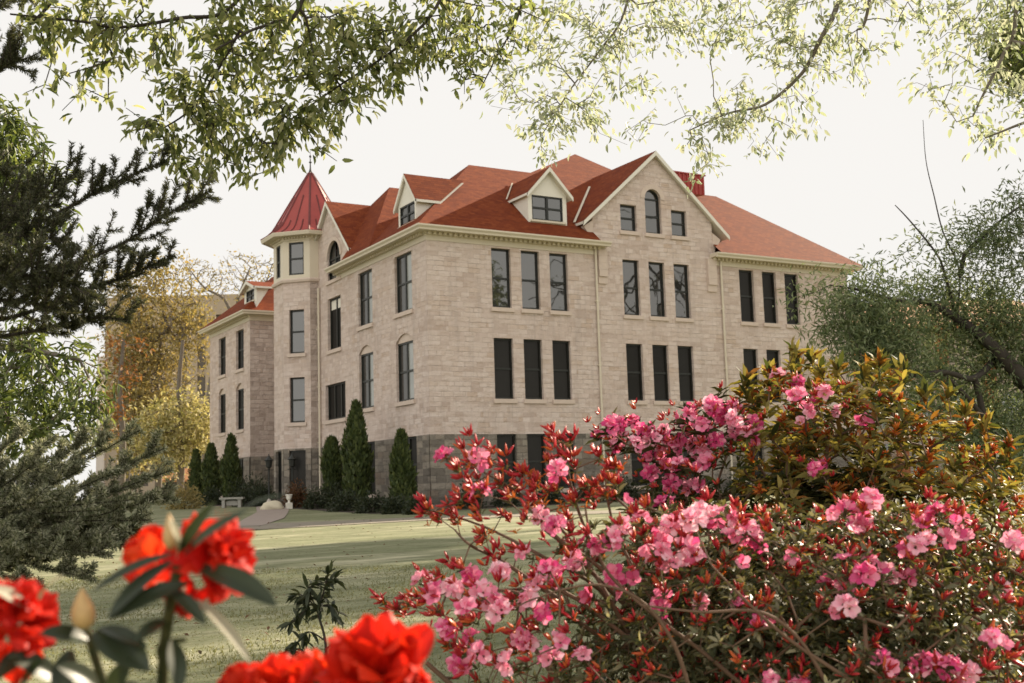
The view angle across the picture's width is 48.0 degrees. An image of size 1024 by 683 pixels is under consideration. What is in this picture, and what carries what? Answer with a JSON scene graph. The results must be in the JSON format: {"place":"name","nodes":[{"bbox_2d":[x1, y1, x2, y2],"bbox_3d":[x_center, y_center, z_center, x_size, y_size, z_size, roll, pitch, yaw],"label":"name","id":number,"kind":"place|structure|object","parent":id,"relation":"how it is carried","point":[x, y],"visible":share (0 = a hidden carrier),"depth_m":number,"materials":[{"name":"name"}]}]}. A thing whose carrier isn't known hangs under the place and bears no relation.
{"place":"outdoors","nodes":[
{"label":"outdoors","id":0,"kind":"place"},
{"bbox_2d":[238,505,288,525],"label":"entrance path","id":1,"kind":"structure","parent":0,"point":[260,517],"depth_m":46.56,"materials":[{"name":"grey concrete"}]},
{"bbox_2d":[264,454,272,501],"bbox_3d":[-12.699,7.242,60.158,0.480,2.750,0.480,-7,-9,37],"label":"garden lamp","id":2,"kind":"object","parent":1,"relation":"on","point":[268,460],"visible":0.76,"depth_m":60.12,"materials":[{"name":"metal"}]},
{"bbox_2d":[260,500,283,509],"bbox_3d":[-11.525,7.877,55.257,1.130,0.492,0.750,-2,-7,-2],"label":"boulder","id":3,"kind":"object","parent":1,"relation":"on","point":[274,504],"visible":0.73,"depth_m":54.96,"materials":[{"name":"beige stone"}]},
{"bbox_2d":[286,494,292,508],"bbox_3d":[-10.760,7.726,55.556,0.360,0.700,0.360,2,-8,-30],"label":"garden urn","id":4,"kind":"object","parent":1,"relation":"on","point":[289,504],"visible":0.98,"depth_m":55.46,"materials":[{"name":"grey stone"}]},
{"bbox_2d":[0,478,1023,682],"bbox_3d":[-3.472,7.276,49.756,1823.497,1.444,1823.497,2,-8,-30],"label":"lawn","id":5,"kind":"structure","parent":0,"point":[420,543],"depth_m":20.79,"materials":[{"name":"green plant"}]},
{"bbox_2d":[0,93,125,470],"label":"broadleaf tree","id":6,"kind":"object","parent":5,"relation":"on","point":[29,351],"visible":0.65,"depth_m":10.41,"materials":[{"name":"green plant"}]},
{"bbox_2d":[0,507,144,573],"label":"dark conifer","id":7,"kind":"object","parent":5,"relation":"on","point":[12,566],"visible":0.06,"depth_m":7.50,"materials":[{"name":"green plant"}]},
{"bbox_2d":[0,414,180,587],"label":"silver conifer","id":8,"kind":"object","parent":5,"relation":"on","point":[32,499],"visible":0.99,"depth_m":7.09,"materials":[{"name":"green plant"}]},
{"bbox_2d":[0,0,221,351],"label":"fir tree","id":9,"kind":"object","parent":5,"relation":"on","point":[40,282],"visible":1,"depth_m":5.19,"materials":[{"name":"green plant"}]},
{"bbox_2d":[95,331,154,495],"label":"copper tree","id":10,"kind":"object","parent":5,"relation":"on","point":[121,412],"visible":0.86,"depth_m":85.87,"materials":[{"name":"brown plant"}]},
{"bbox_2d":[0,494,284,682],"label":"scarlet rhododendron","id":11,"kind":"object","parent":5,"relation":"on","point":[217,554],"visible":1,"depth_m":1.23,"materials":[{"name":"red plant"}]},
{"bbox_2d":[81,246,225,488],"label":"spring tree","id":12,"kind":"object","parent":5,"relation":"on","point":[154,341],"visible":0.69,"depth_m":91.39,"materials":[{"name":"yellow plant"}]},
{"bbox_2d":[115,340,209,493],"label":"blossoming tree","id":13,"kind":"object","parent":5,"relation":"on","point":[180,426],"visible":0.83,"depth_m":83.42,"materials":[{"name":"yellow plant"}]},
{"bbox_2d":[96,294,243,497],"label":"tan office building","id":14,"kind":"structure","parent":5,"relation":"on","point":[101,463],"depth_m":141.90,"materials":[{"name":"brick"}]},
{"bbox_2d":[179,319,186,467],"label":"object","id":15,"kind":"structure","parent":14,"relation":"in","point":[182,391],"depth_m":141.92,"materials":[{"name":"glass"}]},
{"bbox_2d":[198,315,204,457],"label":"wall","id":16,"kind":"structure","parent":14,"relation":"in","point":[200,363],"depth_m":141.96,"materials":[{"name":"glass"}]},
{"bbox_2d":[162,468,190,497],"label":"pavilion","id":17,"kind":"structure","parent":5,"relation":"on","point":[185,477],"depth_m":118.07,"materials":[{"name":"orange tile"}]},
{"bbox_2d":[161,478,205,509],"bbox_3d":[-17.353,8.073,60.586,2.136,1.826,1.925,-4,-7,14],"label":"shrub","id":18,"kind":"object","parent":5,"relation":"on","point":[192,498],"visible":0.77,"depth_m":60.39,"materials":[{"name":"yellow plant"}]},
{"bbox_2d":[186,448,202,503],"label":"columnar cypress","id":19,"kind":"object","parent":5,"relation":"on","point":[194,476],"visible":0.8,"depth_m":71.61,"materials":[{"name":"green plant"}]},
{"bbox_2d":[198,442,221,500],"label":"columnar cypress","id":20,"kind":"object","parent":5,"relation":"on","point":[210,467],"visible":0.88,"depth_m":70.11,"materials":[{"name":"green plant"}]},
{"bbox_2d":[165,243,273,472],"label":"bare tree","id":21,"kind":"object","parent":5,"relation":"on","point":[243,280],"visible":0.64,"depth_m":111.84,"materials":[{"name":"brown plant"}]},
{"bbox_2d":[219,432,241,500],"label":"columnar cypress","id":22,"kind":"object","parent":5,"relation":"on","point":[230,465],"visible":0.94,"depth_m":67.20,"materials":[{"name":"green plant"}]},
{"bbox_2d":[219,497,244,507],"bbox_3d":[-14.655,8.424,60.259,1.250,0.540,0.450,-2,-7,0],"label":"stone bench","id":23,"kind":"object","parent":5,"relation":"on","point":[225,503],"visible":0.98,"depth_m":60.09,"materials":[{"name":"grey stone"}]},
{"bbox_2d":[186,504,381,513],"bbox_3d":[-11.184,8.395,58.397,4.550,0.472,25.200,2,-8,-30],"label":"planting bed","id":24,"kind":"object","parent":5,"relation":"on","point":[304,508],"visible":0.15,"depth_m":53.66,"materials":[{"name":"brown soil"}]},
{"bbox_2d":[199,485,223,505],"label":"shrub","id":25,"kind":"object","parent":24,"relation":"on","point":[214,496],"visible":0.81,"depth_m":66.97,"materials":[{"name":"green plant"}]},
{"bbox_2d":[226,475,255,500],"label":"shrub","id":26,"kind":"object","parent":24,"relation":"on","point":[239,484],"visible":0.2,"depth_m":66.50,"materials":[{"name":"green plant"}]},
{"bbox_2d":[231,483,261,506],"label":"shrub","id":27,"kind":"object","parent":24,"relation":"on","point":[246,495],"visible":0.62,"depth_m":61.81,"materials":[{"name":"green plant"}]},
{"bbox_2d":[242,472,267,504],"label":"shrub","id":28,"kind":"object","parent":24,"relation":"on","point":[252,481],"visible":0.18,"depth_m":65.11,"materials":[{"name":"green plant"}]},
{"bbox_2d":[249,477,276,506],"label":"shrub","id":29,"kind":"object","parent":24,"relation":"on","point":[263,492],"visible":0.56,"depth_m":61.25,"materials":[{"name":"green plant"}]},
{"bbox_2d":[287,452,296,484],"bbox_3d":[-10.987,6.919,57.611,0.480,2.750,0.480,-1,-7,-8],"label":"garden lamp","id":30,"kind":"object","parent":24,"relation":"on","point":[292,458],"visible":0.68,"depth_m":57.60,"materials":[{"name":"metal"}]},
{"bbox_2d":[281,478,307,507],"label":"shrub","id":31,"kind":"object","parent":24,"relation":"on","point":[301,491],"visible":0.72,"depth_m":56.92,"materials":[{"name":"red plant"}]},
{"bbox_2d":[299,482,332,508],"bbox_3d":[-9.245,7.395,54.975,1.840,1.384,1.493,2,-8,-30],"label":"shrub","id":32,"kind":"object","parent":24,"relation":"on","point":[311,500],"visible":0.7,"depth_m":54.76,"materials":[{"name":"green plant"}]},
{"bbox_2d":[319,434,342,492],"bbox_3d":[-8.891,6.357,56.558,1.237,3.635,1.250,2,-8,-30],"label":"columnar cypress","id":33,"kind":"object","parent":24,"relation":"on","point":[331,465],"visible":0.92,"depth_m":56.29,"materials":[{"name":"green plant"}]},
{"bbox_2d":[317,481,348,508],"bbox_3d":[-8.377,7.297,54.685,1.627,1.495,1.462,-4,-8,17],"label":"shrub","id":34,"kind":"object","parent":24,"relation":"on","point":[332,491],"visible":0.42,"depth_m":54.49,"materials":[{"name":"green plant"}]},
{"bbox_2d":[324,487,361,511],"bbox_3d":[-7.351,7.060,50.945,1.936,1.201,1.582,2,-8,-30],"label":"shrub","id":35,"kind":"object","parent":24,"relation":"on","point":[338,506],"visible":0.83,"depth_m":50.73,"materials":[{"name":"green plant"}]},
{"bbox_2d":[339,399,374,503],"bbox_3d":[-7.123,5.124,52.402,1.688,5.124,1.742,2,-8,-30],"label":"columnar cypress","id":36,"kind":"object","parent":24,"relation":"on","point":[356,457],"visible":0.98,"depth_m":52.01,"materials":[{"name":"green plant"}]},
{"bbox_2d":[351,489,387,513],"bbox_3d":[-5.846,6.749,48.355,1.735,1.093,1.530,-4,-7,15],"label":"shrub","id":37,"kind":"object","parent":24,"relation":"on","point":[367,506],"visible":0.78,"depth_m":48.12,"materials":[{"name":"green plant"}]},
{"bbox_2d":[10,0,570,191],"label":"overhanging tree","id":38,"kind":"object","parent":5,"relation":"on","point":[206,121],"visible":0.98,"depth_m":6.27,"materials":[{"name":"green plant"}]},
{"bbox_2d":[277,559,347,656],"bbox_3d":[-0.868,1.633,5.147,0.387,1.300,0.171,-2,-7,5],"label":"dark sapling","id":39,"kind":"object","parent":5,"relation":"on","point":[320,598],"visible":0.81,"depth_m":5.20,"materials":[{"name":"green plant"}]},
{"bbox_2d":[217,611,434,682],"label":"scarlet rhododendron","id":40,"kind":"object","parent":5,"relation":"on","point":[385,647],"visible":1,"depth_m":1.28,"materials":[{"name":"red plant"}]},
{"bbox_2d":[63,515,623,656],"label":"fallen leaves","id":41,"kind":"object","parent":5,"relation":"on","point":[268,627],"visible":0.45,"depth_m":17.54,"materials":[{"name":"brown plant"}]},
{"bbox_2d":[401,493,433,514],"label":"shrub","id":42,"kind":"object","parent":5,"relation":"on","point":[409,506],"visible":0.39,"depth_m":45.18,"materials":[{"name":"green plant"}]},
{"bbox_2d":[197,151,862,507],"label":"stone building","id":43,"kind":"structure","parent":5,"relation":"on","point":[499,308],"depth_m":56.96,"materials":[{"name":"stone"}]},
{"bbox_2d":[217,337,225,378],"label":"window","id":44,"kind":"structure","parent":43,"relation":"in","point":[223,341],"depth_m":78.80,"materials":[{"name":"black glass"}]},
{"bbox_2d":[217,389,225,436],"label":"window","id":45,"kind":"structure","parent":43,"relation":"in","point":[223,395],"depth_m":78.30,"materials":[{"name":"black glass"}]},
{"bbox_2d":[234,329,243,373],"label":"window","id":46,"kind":"structure","parent":43,"relation":"in","point":[241,333],"depth_m":75.37,"materials":[{"name":"black glass"}]},
{"bbox_2d":[234,383,243,433],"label":"window","id":47,"kind":"structure","parent":43,"relation":"in","point":[241,389],"depth_m":74.93,"materials":[{"name":"black glass"}]},
{"bbox_2d":[246,289,253,302],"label":"window","id":48,"kind":"structure","parent":43,"relation":"in","point":[250,294],"depth_m":74.59,"materials":[{"name":"black glass"}]},
{"bbox_2d":[277,246,279,278],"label":"window","id":49,"kind":"structure","parent":43,"relation":"in","point":[278,248],"depth_m":64.03,"materials":[{"name":"black glass"}]},
{"bbox_2d":[278,452,281,498],"bbox_3d":[-12.461,7.252,62.413,0.090,2.560,0.960,2,-8,-30],"label":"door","id":50,"kind":"structure","parent":43,"relation":"in","point":[279,453],"depth_m":62.72,"materials":[{"name":"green paint"}]},
{"bbox_2d":[289,242,303,274],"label":"window","id":51,"kind":"structure","parent":43,"relation":"in","point":[296,250],"depth_m":63.02,"materials":[{"name":"grey glass"}]},
{"bbox_2d":[287,310,305,356],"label":"window","id":52,"kind":"structure","parent":43,"relation":"in","point":[296,316],"depth_m":62.61,"materials":[{"name":"grey glass"}]},
{"bbox_2d":[287,377,306,426],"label":"window","id":53,"kind":"structure","parent":43,"relation":"in","point":[297,384],"depth_m":62.14,"materials":[{"name":"grey glass"}]},
{"bbox_2d":[290,450,305,490],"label":"window","id":54,"kind":"structure","parent":43,"relation":"in","point":[300,465],"depth_m":61.65,"materials":[{"name":"black glass"}]},
{"bbox_2d":[326,296,341,354],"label":"window","id":55,"kind":"structure","parent":43,"relation":"in","point":[335,304],"depth_m":60.82,"materials":[{"name":"black glass"}]},
{"bbox_2d":[329,241,339,279],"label":"window","id":56,"kind":"structure","parent":43,"relation":"in","point":[333,259],"depth_m":61.38,"materials":[{"name":"black glass"}]},
{"bbox_2d":[324,382,346,424],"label":"window","id":57,"kind":"structure","parent":43,"relation":"in","point":[336,392],"depth_m":60.28,"materials":[{"name":"black glass"}]},
{"bbox_2d":[356,269,372,331],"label":"window","id":58,"kind":"structure","parent":43,"relation":"in","point":[366,277],"depth_m":57.29,"materials":[{"name":"grey glass"}]},
{"bbox_2d":[361,345,374,412],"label":"window","id":59,"kind":"structure","parent":43,"relation":"in","point":[367,353],"depth_m":56.73,"materials":[{"name":"grey glass"}]},
{"bbox_2d":[368,442,375,497],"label":"window","id":60,"kind":"structure","parent":43,"relation":"in","point":[372,443],"depth_m":55.77,"materials":[{"name":"black glass"}]},
{"bbox_2d":[393,252,412,318],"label":"window","id":61,"kind":"structure","parent":43,"relation":"in","point":[404,266],"depth_m":53.37,"materials":[{"name":"grey glass"}]},
{"bbox_2d":[394,333,414,406],"bbox_3d":[-4.852,1.270,52.707,0.300,3.303,2.080,2,-8,-30],"label":"window","id":62,"kind":"structure","parent":43,"relation":"in","point":[405,344],"depth_m":52.88,"materials":[{"name":"grey glass"}]},
{"bbox_2d":[400,201,414,225],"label":"window","id":63,"kind":"structure","parent":43,"relation":"in","point":[407,213],"depth_m":53.45,"materials":[{"name":"grey glass"}]},
{"bbox_2d":[407,436,417,494],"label":"window","id":64,"kind":"structure","parent":43,"relation":"in","point":[412,440],"depth_m":51.85,"materials":[{"name":"black glass"}]},
{"bbox_2d":[491,248,514,311],"bbox_3d":[-0.517,-2.819,53.015,1.220,2.960,0.330,2,-8,-30],"label":"window","id":65,"kind":"structure","parent":43,"relation":"in","point":[499,257],"depth_m":53.15,"materials":[{"name":"grey glass"}]},
{"bbox_2d":[493,338,517,402],"bbox_3d":[-0.389,1.332,52.493,1.220,2.981,0.330,2,-8,-30],"label":"window","id":66,"kind":"structure","parent":43,"relation":"in","point":[502,347],"depth_m":52.63,"materials":[{"name":"black glass"}]},
{"bbox_2d":[497,434,520,493],"bbox_3d":[-0.235,5.532,51.920,1.220,2.705,0.330,2,-8,-30],"label":"window","id":67,"kind":"structure","parent":43,"relation":"in","point":[509,439],"depth_m":52.13,"materials":[{"name":"black glass"}]},
{"bbox_2d":[521,251,543,313],"bbox_3d":[0.841,-2.762,53.798,1.195,2.960,0.330,2,-8,-30],"label":"window","id":68,"kind":"structure","parent":43,"relation":"in","point":[529,263],"depth_m":53.93,"materials":[{"name":"grey glass"}]},
{"bbox_2d":[523,339,546,403],"bbox_3d":[0.968,1.388,53.275,1.195,2.981,0.330,2,-8,-30],"label":"window","id":69,"kind":"structure","parent":43,"relation":"in","point":[532,352],"depth_m":53.41,"materials":[{"name":"black glass"}]},
{"bbox_2d":[527,434,544,493],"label":"window","id":70,"kind":"structure","parent":43,"relation":"in","point":[535,443],"depth_m":52.90,"materials":[{"name":"black glass"}]},
{"bbox_2d":[532,195,562,221],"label":"window","id":71,"kind":"structure","parent":43,"relation":"in","point":[543,207],"depth_m":55.13,"materials":[{"name":"grey glass"}]},
{"bbox_2d":[549,253,571,315],"bbox_3d":[2.200,-2.706,54.581,1.205,2.960,0.330,2,-8,-30],"label":"window","id":72,"kind":"structure","parent":43,"relation":"in","point":[558,288],"depth_m":54.72,"materials":[{"name":"grey glass"}]},
{"bbox_2d":[552,341,574,403],"bbox_3d":[2.328,1.445,54.058,1.205,2.981,0.330,2,-8,-30],"label":"window","id":73,"kind":"structure","parent":43,"relation":"in","point":[561,369],"depth_m":54.20,"materials":[{"name":"black glass"}]},
{"bbox_2d":[556,434,578,492],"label":"window","id":74,"kind":"structure","parent":43,"relation":"in","point":[562,482],"depth_m":53.59,"materials":[{"name":"black glass"}]},
{"bbox_2d":[619,205,639,235],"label":"window","id":75,"kind":"structure","parent":43,"relation":"in","point":[627,213],"depth_m":57.23,"materials":[{"name":"grey glass"}]},
{"bbox_2d":[622,260,643,319],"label":"window","id":76,"kind":"structure","parent":43,"relation":"in","point":[630,279],"depth_m":56.84,"materials":[{"name":"grey glass"}]},
{"bbox_2d":[626,344,647,404],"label":"window","id":77,"kind":"structure","parent":43,"relation":"in","point":[633,351],"depth_m":56.32,"materials":[{"name":"black glass"}]},
{"bbox_2d":[630,434,650,489],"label":"window","id":78,"kind":"structure","parent":43,"relation":"in","point":[636,464],"depth_m":55.62,"materials":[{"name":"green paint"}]},
{"bbox_2d":[644,190,664,237],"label":"window","id":79,"kind":"structure","parent":43,"relation":"in","point":[652,219],"depth_m":58.09,"materials":[{"name":"grey glass"}]},
{"bbox_2d":[648,262,669,320],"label":"window","id":80,"kind":"structure","parent":43,"relation":"in","point":[655,269],"depth_m":57.62,"materials":[{"name":"grey glass"}]},
{"bbox_2d":[652,345,673,404],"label":"window","id":81,"kind":"structure","parent":43,"relation":"in","point":[661,394],"depth_m":57.10,"materials":[{"name":"black glass"}]},
{"bbox_2d":[671,211,689,240],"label":"window","id":82,"kind":"structure","parent":43,"relation":"in","point":[677,218],"depth_m":58.82,"materials":[{"name":"grey glass"}]},
{"bbox_2d":[673,264,693,322],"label":"window","id":83,"kind":"structure","parent":43,"relation":"in","point":[680,271],"depth_m":58.42,"materials":[{"name":"grey glass"}]},
{"bbox_2d":[677,346,695,404],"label":"window","id":84,"kind":"structure","parent":43,"relation":"in","point":[684,352],"depth_m":57.90,"materials":[{"name":"black glass"}]},
{"bbox_2d":[739,270,758,325],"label":"window","id":85,"kind":"structure","parent":43,"relation":"in","point":[745,280],"depth_m":60.57,"materials":[{"name":"black glass"}]},
{"bbox_2d":[743,349,757,403],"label":"window","id":86,"kind":"structure","parent":43,"relation":"in","point":[749,355],"depth_m":60.15,"materials":[{"name":"black glass"}]},
{"bbox_2d":[750,435,763,484],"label":"window","id":87,"kind":"structure","parent":43,"relation":"in","point":[759,454],"depth_m":59.52,"materials":[{"name":"black glass"}]},
{"bbox_2d":[762,272,780,326],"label":"window","id":88,"kind":"structure","parent":43,"relation":"in","point":[767,278],"depth_m":61.35,"materials":[{"name":"black glass"}]},
{"bbox_2d":[766,350,785,405],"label":"window","id":89,"kind":"structure","parent":43,"relation":"in","point":[771,354],"depth_m":60.89,"materials":[{"name":"black glass"}]},
{"bbox_2d":[784,274,802,328],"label":"window","id":90,"kind":"structure","parent":43,"relation":"in","point":[788,278],"depth_m":62.16,"materials":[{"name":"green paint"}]},
{"bbox_2d":[376,495,739,513],"bbox_3d":[7.448,7.405,54.545,30.300,0.354,2.540,2,-8,-30],"label":"planting bed","id":91,"kind":"object","parent":5,"relation":"on","point":[488,507],"visible":0.12,"depth_m":50.08,"materials":[{"name":"brown soil"}]},
{"bbox_2d":[375,493,408,514],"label":"shrub","id":92,"kind":"object","parent":91,"relation":"on","point":[393,504],"visible":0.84,"depth_m":46.33,"materials":[{"name":"green plant"}]},
{"bbox_2d":[387,427,418,502],"bbox_3d":[-4.648,5.403,48.554,1.356,3.613,1.372,2,-8,-30],"label":"columnar cypress","id":93,"kind":"object","parent":91,"relation":"on","point":[403,474],"visible":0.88,"depth_m":48.25,"materials":[{"name":"green plant"}]},
{"bbox_2d":[451,480,486,508],"bbox_3d":[-1.837,6.556,49.319,1.598,1.414,1.365,0,-7,-14],"label":"shrub","id":94,"kind":"object","parent":91,"relation":"on","point":[479,500],"visible":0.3,"depth_m":49.12,"materials":[{"name":"green plant"}]},
{"bbox_2d":[490,479,522,506],"bbox_3d":[-0.256,6.648,50.213,1.663,1.386,1.458,2,-8,-30],"label":"shrub","id":95,"kind":"object","parent":91,"relation":"on","point":[514,501],"visible":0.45,"depth_m":49.98,"materials":[{"name":"green plant"}]},
{"bbox_2d":[537,474,565,503],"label":"shrub","id":96,"kind":"object","parent":91,"relation":"on","point":[553,497],"visible":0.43,"depth_m":51.12,"materials":[{"name":"green plant"}]},
{"bbox_2d":[577,475,609,501],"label":"shrub","id":97,"kind":"object","parent":91,"relation":"on","point":[582,495],"visible":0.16,"depth_m":52.21,"materials":[{"name":"green plant"}]},
{"bbox_2d":[609,474,646,500],"bbox_3d":[5.306,6.820,53.395,1.962,1.392,1.737,2,-8,-30],"label":"shrub","id":98,"kind":"object","parent":91,"relation":"on","point":[634,492],"visible":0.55,"depth_m":53.20,"materials":[{"name":"green plant"}]},
{"bbox_2d":[720,473,753,494],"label":"shrub","id":99,"kind":"object","parent":91,"relation":"on","point":[731,482],"visible":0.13,"depth_m":56.70,"materials":[{"name":"green plant"}]},
{"bbox_2d":[369,421,1023,682],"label":"azalea","id":100,"kind":"object","parent":5,"relation":"on","point":[896,642],"visible":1,"depth_m":3.62,"materials":[{"name":"pink plant"}]},
{"bbox_2d":[480,0,1023,198],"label":"overhanging tree","id":101,"kind":"object","parent":5,"relation":"on","point":[793,9],"visible":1,"depth_m":9.26,"materials":[{"name":"green plant"}]},
{"bbox_2d":[583,336,1023,669],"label":"rhododendron","id":102,"kind":"object","parent":5,"relation":"on","point":[801,423],"visible":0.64,"depth_m":5.32,"materials":[{"name":"pink plant"}]},
{"bbox_2d":[772,123,1023,518],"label":"feathery tree","id":103,"kind":"object","parent":5,"relation":"on","point":[873,331],"visible":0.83,"depth_m":25.28,"materials":[{"name":"green plant"}]},
{"bbox_2d":[851,300,1023,477],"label":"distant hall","id":104,"kind":"structure","parent":5,"relation":"on","point":[896,454],"depth_m":74.71,"materials":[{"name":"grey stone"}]},
{"bbox_2d":[955,0,1023,109],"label":"shade tree","id":105,"kind":"object","parent":5,"relation":"on","point":[1013,61],"visible":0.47,"depth_m":58.69,"materials":[{"name":"green plant"}]},
{"bbox_2d":[982,20,1023,99],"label":"shade tree","id":106,"kind":"object","parent":5,"relation":"on","point":[1008,66],"visible":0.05,"depth_m":68.93,"materials":[{"name":"green plant"}]},
{"bbox_2d":[0,0,1023,497],"label":"sky","id":107,"kind":"structure","parent":0,"point":[840,193],"materials":[{"name":"white"}]},
{"bbox_2d":[80,497,1010,539],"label":"path","id":108,"kind":"structure","parent":0,"point":[297,524],"depth_m":39.93,"materials":[{"name":"concrete"}]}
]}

